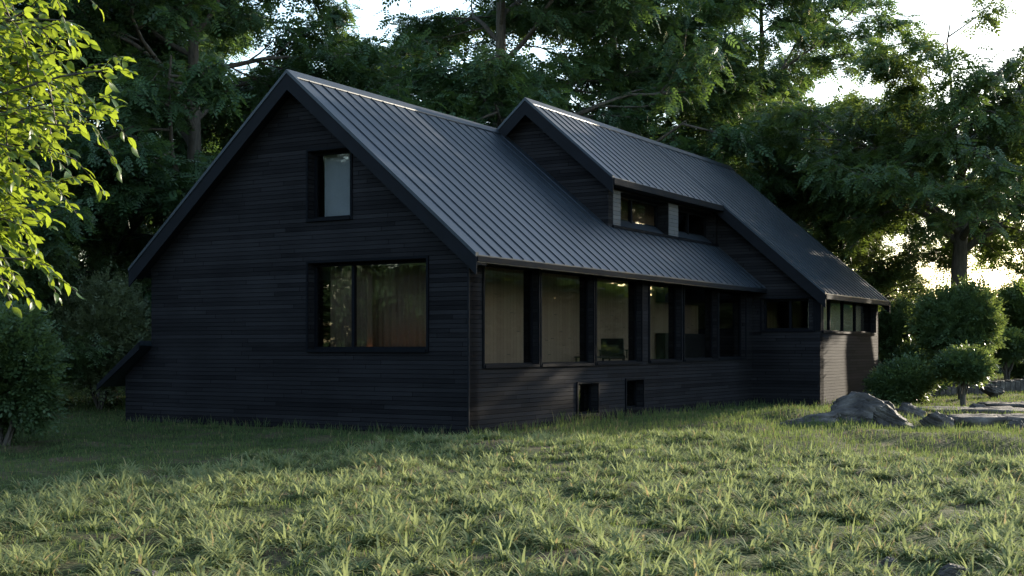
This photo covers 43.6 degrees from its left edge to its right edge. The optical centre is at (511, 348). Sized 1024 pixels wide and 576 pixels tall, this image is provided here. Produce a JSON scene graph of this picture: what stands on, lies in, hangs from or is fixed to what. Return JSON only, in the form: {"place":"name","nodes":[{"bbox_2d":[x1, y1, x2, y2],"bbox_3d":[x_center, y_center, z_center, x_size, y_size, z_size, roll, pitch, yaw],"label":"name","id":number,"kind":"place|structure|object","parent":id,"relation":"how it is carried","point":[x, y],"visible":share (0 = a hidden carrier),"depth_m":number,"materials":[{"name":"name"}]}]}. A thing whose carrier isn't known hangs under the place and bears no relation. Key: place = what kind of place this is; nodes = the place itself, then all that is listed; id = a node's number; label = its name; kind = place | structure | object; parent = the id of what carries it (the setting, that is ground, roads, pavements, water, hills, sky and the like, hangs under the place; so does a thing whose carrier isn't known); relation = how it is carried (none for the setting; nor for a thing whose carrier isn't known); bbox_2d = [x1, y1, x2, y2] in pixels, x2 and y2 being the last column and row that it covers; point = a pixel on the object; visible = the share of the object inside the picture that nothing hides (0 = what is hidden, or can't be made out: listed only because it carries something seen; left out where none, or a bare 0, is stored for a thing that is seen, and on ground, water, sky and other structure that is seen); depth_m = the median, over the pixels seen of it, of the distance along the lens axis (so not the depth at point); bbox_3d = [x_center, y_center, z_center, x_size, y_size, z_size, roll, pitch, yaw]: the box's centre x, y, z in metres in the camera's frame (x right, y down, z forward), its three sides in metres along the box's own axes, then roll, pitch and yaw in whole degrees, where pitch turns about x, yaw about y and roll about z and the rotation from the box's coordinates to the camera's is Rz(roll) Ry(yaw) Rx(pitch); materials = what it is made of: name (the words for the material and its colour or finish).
{"place":"outdoors","nodes":[
{"label":"outdoors","id":0,"kind":"place"},
{"bbox_2d":[0,373,1023,575],"bbox_3d":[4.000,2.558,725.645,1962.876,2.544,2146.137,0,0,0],"label":"ground","id":1,"kind":"structure","parent":0,"point":[929,539],"depth_m":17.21,"materials":[{"name":"green plant"}]},
{"bbox_2d":[0,298,73,445],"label":"dark shrub","id":2,"kind":"object","parent":1,"relation":"on","point":[31,353],"visible":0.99,"depth_m":24.73,"materials":[{"name":"green plant"}]},
{"bbox_2d":[0,164,118,392],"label":"understory tree","id":3,"kind":"object","parent":1,"relation":"on","point":[89,352],"visible":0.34,"depth_m":35.88,"materials":[{"name":"green plant"}]},
{"bbox_2d":[0,0,139,317],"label":"tree","id":4,"kind":"object","parent":1,"relation":"on","point":[27,60],"visible":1,"depth_m":8.97,"materials":[{"name":"green plant"}]},
{"bbox_2d":[7,153,150,398],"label":"understory tree","id":5,"kind":"object","parent":1,"relation":"on","point":[105,257],"visible":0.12,"depth_m":42.44,"materials":[{"name":"green plant"}]},
{"bbox_2d":[0,0,196,305],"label":"broadleaf tree","id":6,"kind":"object","parent":1,"relation":"on","point":[93,150],"visible":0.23,"depth_m":37.27,"materials":[{"name":"green plant"}]},
{"bbox_2d":[47,261,150,410],"bbox_3d":[-12.208,-0.371,38.045,3.655,4.681,3.568,0,0,0],"label":"pale shrub","id":7,"kind":"object","parent":1,"relation":"on","point":[108,315],"visible":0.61,"depth_m":37.39,"materials":[{"name":"green plant"}]},
{"bbox_2d":[64,208,165,387],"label":"understory tree","id":8,"kind":"object","parent":1,"relation":"on","point":[135,232],"visible":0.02,"depth_m":48.61,"materials":[{"name":"green plant"}]},
{"bbox_2d":[0,0,264,397],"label":"broadleaf tree","id":9,"kind":"object","parent":1,"relation":"on","point":[123,23],"visible":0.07,"depth_m":44.76,"materials":[{"name":"green plant"}]},
{"bbox_2d":[115,288,150,391],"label":"pale shrub","id":10,"kind":"object","parent":1,"relation":"on","point":[145,317],"visible":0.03,"depth_m":40.51,"materials":[{"name":"green plant"}]},
{"bbox_2d":[129,567,157,575],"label":"stone","id":11,"kind":"object","parent":1,"relation":"on","point":[135,572],"visible":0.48,"depth_m":10.22,"materials":[{"name":"grey stone"}]},
{"bbox_2d":[83,4,276,253],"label":"broadleaf tree","id":12,"kind":"object","parent":1,"relation":"on","point":[207,48],"visible":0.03,"depth_m":62.47,"materials":[{"name":"green plant"}]},
{"bbox_2d":[0,0,472,300],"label":"broadleaf tree","id":13,"kind":"object","parent":1,"relation":"on","point":[221,91],"visible":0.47,"depth_m":40.34,"materials":[{"name":"green plant"}]},
{"bbox_2d":[225,0,487,141],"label":"broadleaf tree","id":14,"kind":"object","parent":1,"relation":"on","point":[350,17],"visible":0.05,"depth_m":58.85,"materials":[{"name":"green plant"}]},
{"bbox_2d":[96,69,890,434],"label":"house","id":15,"kind":"structure","parent":1,"relation":"on","point":[544,243],"depth_m":31.18,"materials":[{"name":"wood"}]},
{"bbox_2d":[306,145,352,221],"bbox_3d":[-4.064,-3.715,29.013,1.320,1.660,0.345,0,0,31],"label":"window","id":16,"kind":"structure","parent":15,"relation":"in","point":[316,218],"depth_m":29.17,"materials":[{"name":"black metal"}]},
{"bbox_2d":[325,153,349,216],"bbox_3d":[-3.863,-3.687,29.252,1.050,1.606,0.021,0,0,31],"label":"roller blind","id":17,"kind":"object","parent":15,"relation":"attached to","point":[337,184],"visible":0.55,"depth_m":29.32,"materials":[{"name":"grey fabric"}]},
{"bbox_2d":[330,265,372,346],"bbox_3d":[-3.694,-0.670,29.373,1.204,2.500,0.109,0,0,31],"label":"curtain","id":18,"kind":"object","parent":15,"relation":"hanging from","point":[340,306],"visible":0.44,"depth_m":29.37,"materials":[{"name":"brown fabric"}]},
{"bbox_2d":[306,256,428,351],"bbox_3d":[-3.179,-0.955,28.485,3.380,2.080,0.345,0,0,31],"label":"window","id":19,"kind":"structure","parent":15,"relation":"in","point":[354,348],"depth_m":28.80,"materials":[{"name":"black metal"}]},
{"bbox_2d":[372,264,425,346],"bbox_3d":[-2.295,-0.640,28.983,2.600,2.500,0.059,0,0,31],"label":"curtain","id":20,"kind":"object","parent":15,"relation":"hanging from","point":[399,303],"visible":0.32,"depth_m":29.13,"materials":[{"name":"brown fabric"}]},
{"bbox_2d":[482,265,539,367],"bbox_3d":[-0.078,-0.730,28.568,0.275,2.310,2.460,0,0,31],"label":"window","id":21,"kind":"structure","parent":15,"relation":"in","point":[530,364],"depth_m":29.24,"materials":[{"name":"black metal"}]},
{"bbox_2d":[540,269,594,366],"bbox_3d":[1.274,-0.730,30.834,0.275,2.310,2.760,0,0,31],"label":"window","id":22,"kind":"structure","parent":15,"relation":"in","point":[583,363],"depth_m":31.92,"materials":[{"name":"black metal"}]},
{"bbox_2d":[577,381,599,417],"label":"window","id":23,"kind":"structure","parent":15,"relation":"in","point":[588,383],"depth_m":32.09,"materials":[{"name":"black metal"}]},
{"bbox_2d":[574,356,611,361],"bbox_3d":[2.158,0.420,34.016,0.560,0.420,1.100,0,0,31],"label":"table","id":24,"kind":"object","parent":15,"relation":"on","point":[576,357],"visible":0.32,"depth_m":33.80,"materials":[{"name":"black wood"}]},
{"bbox_2d":[595,275,642,364],"bbox_3d":[2.714,-0.735,33.253,0.275,2.300,2.770,0,0,31],"label":"window","id":25,"kind":"structure","parent":15,"relation":"in","point":[616,362],"depth_m":34.35,"materials":[{"name":"black metal"}]},
{"bbox_2d":[625,378,644,410],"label":"window","id":26,"kind":"structure","parent":15,"relation":"in","point":[634,380],"depth_m":34.36,"materials":[{"name":"black metal"}]},
{"bbox_2d":[621,195,657,227],"bbox_3d":[3.566,-3.925,37.612,0.100,0.964,3.294,0,0,31],"label":"window","id":27,"kind":"structure","parent":15,"relation":"in","point":[629,199],"depth_m":37.83,"materials":[{"name":"black metal"}]},
{"bbox_2d":[648,281,681,362],"bbox_3d":[4.207,-0.745,35.763,0.275,2.280,2.250,0,0,31],"label":"window","id":28,"kind":"structure","parent":15,"relation":"in","point":[674,286],"depth_m":36.43,"materials":[{"name":"black metal"}]},
{"bbox_2d":[678,209,705,237],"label":"window","id":29,"kind":"structure","parent":15,"relation":"in","point":[687,213],"depth_m":41.26,"materials":[{"name":"black metal"}]},
{"bbox_2d":[683,285,717,360],"bbox_3d":[5.521,-0.755,37.965,0.275,2.260,2.640,0,0,31],"label":"window","id":30,"kind":"structure","parent":15,"relation":"in","point":[710,358],"depth_m":39.00,"materials":[{"name":"black metal"}]},
{"bbox_2d":[718,289,746,359],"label":"window","id":31,"kind":"structure","parent":15,"relation":"in","point":[738,357],"depth_m":41.10,"materials":[{"name":"black metal"}]},
{"bbox_2d":[760,297,815,331],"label":"window","id":32,"kind":"structure","parent":15,"relation":"in","point":[777,299],"depth_m":41.25,"materials":[{"name":"black metal"}]},
{"bbox_2d":[824,300,860,330],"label":"curtain","id":33,"kind":"object","parent":15,"relation":"hanging from","point":[835,315],"visible":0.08,"depth_m":44.55,"materials":[{"name":"fabric"}]},
{"bbox_2d":[822,300,876,334],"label":"window","id":34,"kind":"structure","parent":15,"relation":"in","point":[828,330],"depth_m":43.57,"materials":[{"name":"black metal"}]},
{"bbox_2d":[222,0,789,169],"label":"broadleaf tree","id":35,"kind":"object","parent":1,"relation":"on","point":[505,82],"visible":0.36,"depth_m":49.94,"materials":[{"name":"green plant"}]},
{"bbox_2d":[0,425,1023,575],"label":"grass tufts","id":36,"kind":"object","parent":1,"relation":"on","point":[205,535],"visible":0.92,"depth_m":13.81,"materials":[{"name":"green plant"}]},
{"bbox_2d":[81,141,1010,377],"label":"woods","id":37,"kind":"object","parent":1,"relation":"on","point":[996,372],"depth_m":80.00,"materials":[{"name":"green plant"}]},
{"bbox_2d":[442,0,820,191],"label":"broadleaf tree","id":38,"kind":"object","parent":1,"relation":"on","point":[727,101],"visible":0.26,"depth_m":54.29,"materials":[{"name":"green plant"}]},
{"bbox_2d":[587,64,750,163],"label":"broadleaf tree","id":39,"kind":"object","parent":1,"relation":"on","point":[591,88],"depth_m":73.41,"materials":[{"name":"green plant"}]},
{"bbox_2d":[731,160,788,214],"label":"understory tree","id":40,"kind":"object","parent":1,"relation":"on","point":[747,174],"depth_m":56.17,"materials":[{"name":"green plant"}]},
{"bbox_2d":[571,0,966,266],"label":"broadleaf tree","id":41,"kind":"object","parent":1,"relation":"on","point":[804,14],"visible":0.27,"depth_m":59.81,"materials":[{"name":"green plant"}]},
{"bbox_2d":[780,413,840,423],"bbox_3d":[6.627,1.698,28.849,1.545,0.510,0.904,0,0,13],"label":"boulder","id":42,"kind":"object","parent":1,"relation":"on","point":[828,416],"visible":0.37,"depth_m":28.64,"materials":[{"name":"grey stone"}]},
{"bbox_2d":[732,150,926,312],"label":"understory tree","id":43,"kind":"object","parent":1,"relation":"on","point":[797,207],"visible":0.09,"depth_m":55.07,"materials":[{"name":"green plant"}]},
{"bbox_2d":[828,391,897,422],"bbox_3d":[8.091,1.565,29.474,1.739,1.142,1.290,0,0,24],"label":"boulder","id":44,"kind":"object","parent":1,"relation":"on","point":[853,405],"visible":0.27,"depth_m":29.18,"materials":[{"name":"grey stone"}]},
{"bbox_2d":[776,138,978,311],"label":"understory tree","id":45,"kind":"object","parent":1,"relation":"on","point":[910,283],"visible":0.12,"depth_m":55.24,"materials":[{"name":"green plant"}]},
{"bbox_2d":[733,0,1023,385],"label":"broadleaf tree","id":46,"kind":"object","parent":1,"relation":"on","point":[915,146],"visible":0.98,"depth_m":46.95,"materials":[{"name":"green plant"}]},
{"bbox_2d":[879,556,897,573],"bbox_3d":[3.142,1.808,10.695,0.147,0.144,0.128,0,0,31],"label":"stone","id":47,"kind":"object","parent":1,"relation":"on","point":[890,561],"visible":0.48,"depth_m":10.66,"materials":[{"name":"grey stone"}]},
{"bbox_2d":[871,404,915,428],"bbox_3d":[8.447,1.672,28.000,1.151,0.924,0.691,0,0,0],"label":"boulder","id":48,"kind":"object","parent":1,"relation":"on","point":[885,414],"visible":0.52,"depth_m":27.84,"materials":[{"name":"grey stone"}]},
{"bbox_2d":[878,295,917,365],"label":"garden tree","id":49,"kind":"object","parent":1,"relation":"on","point":[892,329],"visible":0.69,"depth_m":51.43,"materials":[{"name":"green plant"}]},
{"bbox_2d":[861,351,941,404],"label":"garden shrub","id":50,"kind":"object","parent":1,"relation":"on","point":[904,378],"visible":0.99,"depth_m":41.41,"materials":[{"name":"green plant"}]},
{"bbox_2d":[895,402,925,419],"bbox_3d":[9.338,1.688,30.466,0.920,0.869,0.749,0,0,-19],"label":"boulder","id":51,"kind":"object","parent":1,"relation":"on","point":[904,407],"visible":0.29,"depth_m":30.23,"materials":[{"name":"grey stone"}]},
{"bbox_2d":[888,336,952,395],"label":"garden shrub","id":52,"kind":"object","parent":1,"relation":"on","point":[908,347],"visible":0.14,"depth_m":48.64,"materials":[{"name":"green plant"}]},
{"bbox_2d":[919,411,953,427],"bbox_3d":[9.306,1.733,28.200,0.815,0.740,0.652,0,0,0],"label":"boulder","id":53,"kind":"object","parent":1,"relation":"on","point":[935,418],"visible":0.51,"depth_m":27.93,"materials":[{"name":"grey stone"}]},
{"bbox_2d":[937,563,968,575],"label":"stone","id":54,"kind":"object","parent":1,"relation":"on","point":[945,570],"visible":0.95,"depth_m":10.15,"materials":[{"name":"grey stone"}]},
{"bbox_2d":[903,272,1010,399],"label":"garden shrub","id":55,"kind":"object","parent":1,"relation":"on","point":[960,313],"visible":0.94,"depth_m":43.72,"materials":[{"name":"green plant"}]},
{"bbox_2d":[928,340,1001,406],"bbox_3d":[14.296,0.849,40.521,2.245,2.263,2.396,0,0,15],"label":"garden shrub","id":56,"kind":"object","parent":1,"relation":"on","point":[963,365],"visible":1,"depth_m":40.00,"materials":[{"name":"green plant"}]},
{"bbox_2d":[915,406,1023,413],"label":"rock slab","id":57,"kind":"object","parent":1,"relation":"on","point":[1001,409],"visible":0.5,"depth_m":32.21,"materials":[{"name":"grey stone"}]},
{"bbox_2d":[928,376,1023,396],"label":"stone edging","id":58,"kind":"object","parent":1,"relation":"on","point":[1013,385],"visible":0.28,"depth_m":50.25,"materials":[{"name":"grey stone"}]},
{"bbox_2d":[969,403,985,407],"bbox_3d":[12.198,1.596,33.544,0.420,0.327,0.328,0,0,-35],"label":"boulder","id":59,"kind":"object","parent":1,"relation":"on","point":[974,405],"visible":0.41,"depth_m":33.49,"materials":[{"name":"grey stone"}]},
{"bbox_2d":[946,413,1023,426],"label":"rock slab","id":60,"kind":"object","parent":1,"relation":"on","point":[981,418],"visible":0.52,"depth_m":28.37,"materials":[{"name":"grey stone"}]},
{"bbox_2d":[979,386,1004,397],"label":"stone","id":61,"kind":"object","parent":1,"relation":"on","point":[991,391],"visible":0.94,"depth_m":46.84,"materials":[{"name":"grey stone"}]},
{"bbox_2d":[977,401,1023,407],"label":"rock slab","id":62,"kind":"object","parent":1,"relation":"on","point":[1011,404],"visible":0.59,"depth_m":35.57,"materials":[{"name":"grey stone"}]},
{"bbox_2d":[989,323,1023,379],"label":"garden shrub","id":63,"kind":"object","parent":1,"relation":"on","point":[1015,345],"visible":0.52,"depth_m":54.22,"materials":[{"name":"green plant"}]},
{"bbox_2d":[991,277,1023,334],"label":"garden shrub","id":64,"kind":"object","parent":1,"relation":"on","point":[1014,306],"visible":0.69,"depth_m":59.20,"materials":[{"name":"green plant"}]},
{"bbox_2d":[1001,359,1023,379],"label":"garden shrub","id":65,"kind":"object","parent":1,"relation":"on","point":[1017,372],"visible":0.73,"depth_m":56.61,"materials":[{"name":"green plant"}]},
{"bbox_2d":[1006,420,1023,428],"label":"boulder","id":66,"kind":"object","parent":1,"relation":"on","point":[1018,423],"visible":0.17,"depth_m":27.54,"materials":[{"name":"grey stone"}]},
{"bbox_2d":[0,0,1023,299],"label":"sky","id":67,"kind":"structure","parent":0,"point":[938,14],"materials":[{"name":"white"}]},
{"bbox_2d":[599,338,627,360],"bbox_3d":[2.786,0.174,35.327,0.780,0.911,1.038,0,0,2],"label":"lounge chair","id":68,"kind":"object","parent":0,"point":[613,348],"visible":0.77,"depth_m":35.55,"materials":[{"name":"black leather"}]}
]}

